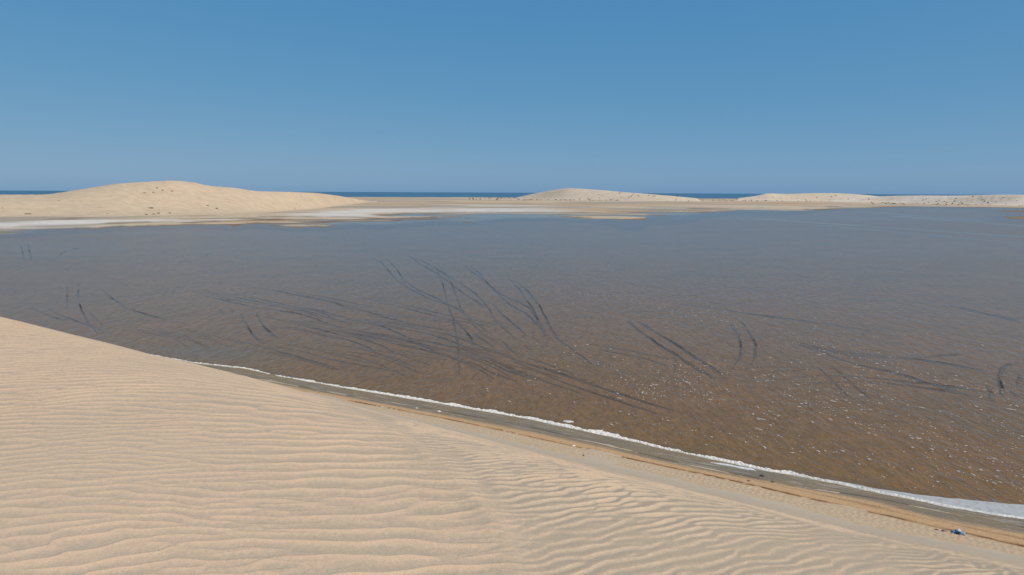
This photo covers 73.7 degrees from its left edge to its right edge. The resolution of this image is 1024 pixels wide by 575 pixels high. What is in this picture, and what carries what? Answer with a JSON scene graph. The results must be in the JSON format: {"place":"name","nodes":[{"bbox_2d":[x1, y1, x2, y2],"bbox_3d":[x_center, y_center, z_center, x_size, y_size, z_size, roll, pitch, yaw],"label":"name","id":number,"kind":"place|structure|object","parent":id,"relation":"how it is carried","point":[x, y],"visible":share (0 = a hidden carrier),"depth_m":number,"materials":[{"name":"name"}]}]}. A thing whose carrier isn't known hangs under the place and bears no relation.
{"place":"outdoors","nodes":[
{"label":"outdoors","id":0,"kind":"place"},
{"bbox_2d":[0,181,376,216],"bbox_3d":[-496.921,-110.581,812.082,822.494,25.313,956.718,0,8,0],"label":"dune","id":1,"kind":"structure","parent":0,"point":[184,198],"depth_m":496.72,"materials":[{"name":"beige sand"}]},
{"bbox_2d":[0,191,966,198],"bbox_3d":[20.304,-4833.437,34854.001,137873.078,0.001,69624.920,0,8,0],"label":"sea","id":2,"kind":"structure","parent":0,"point":[516,195],"depth_m":5549.24,"materials":[{"name":"liquid"}]},
{"bbox_2d":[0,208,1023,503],"bbox_3d":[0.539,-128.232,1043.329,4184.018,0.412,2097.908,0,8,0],"label":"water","id":3,"kind":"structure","parent":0,"point":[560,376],"depth_m":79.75,"materials":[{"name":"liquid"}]},
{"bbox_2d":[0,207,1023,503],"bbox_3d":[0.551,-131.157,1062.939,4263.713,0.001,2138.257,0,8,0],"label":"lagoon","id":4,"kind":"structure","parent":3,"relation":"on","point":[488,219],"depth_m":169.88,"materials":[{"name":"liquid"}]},
{"bbox_2d":[152,354,270,373],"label":"foam line","id":5,"kind":"object","parent":4,"relation":"on","point":[219,365],"visible":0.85,"depth_m":65.41,"materials":[{"name":"white liquid"}]},
{"bbox_2d":[275,374,1023,518],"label":"foam line","id":6,"kind":"object","parent":4,"relation":"on","point":[1003,509],"visible":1,"depth_m":39.07,"materials":[{"name":"white liquid"}]},
{"bbox_2d":[447,292,1023,500],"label":"foam flecks","id":7,"kind":"object","parent":4,"relation":"on","point":[843,407],"visible":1,"depth_m":55.27,"materials":[{"name":"white liquid"}]},
{"bbox_2d":[0,317,1023,574],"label":"dune","id":8,"kind":"structure","parent":0,"point":[114,459],"depth_m":3.58,"materials":[{"name":"beige sand"}]},
{"bbox_2d":[0,197,1023,237],"bbox_3d":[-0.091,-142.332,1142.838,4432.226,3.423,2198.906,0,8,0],"label":"flats","id":9,"kind":"structure","parent":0,"point":[385,207],"depth_m":576.49,"materials":[{"name":"beige sand"}]},
{"bbox_2d":[0,0,1023,194],"label":"sky","id":10,"kind":"structure","parent":0,"point":[481,96],"materials":[{"name":"blue"}]},
{"bbox_2d":[129,348,1023,556],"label":"beach","id":11,"kind":"structure","parent":0,"point":[1001,534],"depth_m":40.54,"materials":[{"name":"beige sand"}]},
{"bbox_2d":[711,462,755,470],"bbox_3d":[13.723,10.940,41.602,3.534,0.078,0.509,5,9,28],"label":"foam patch","id":12,"kind":"object","parent":11,"relation":"on","point":[735,466],"visible":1,"depth_m":41.64,"materials":[{"name":"white liquid"}]},
{"bbox_2d":[951,528,965,534],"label":"plastic litter","id":13,"kind":"object","parent":11,"relation":"on","point":[957,531],"visible":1,"depth_m":32.89,"materials":[{"name":"blue plastic"}]},
{"bbox_2d":[515,188,699,200],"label":"dune","id":14,"kind":"structure","parent":0,"point":[574,194],"depth_m":1440.13,"materials":[{"name":"beige sand"}]},
{"bbox_2d":[733,193,878,200],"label":"dune","id":15,"kind":"structure","parent":0,"point":[802,197],"depth_m":1438.80,"materials":[{"name":"beige sand"}]},
{"bbox_2d":[826,195,1023,205],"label":"dune","id":16,"kind":"structure","parent":0,"point":[991,199],"depth_m":1142.49,"materials":[{"name":"beige sand"}]}
]}

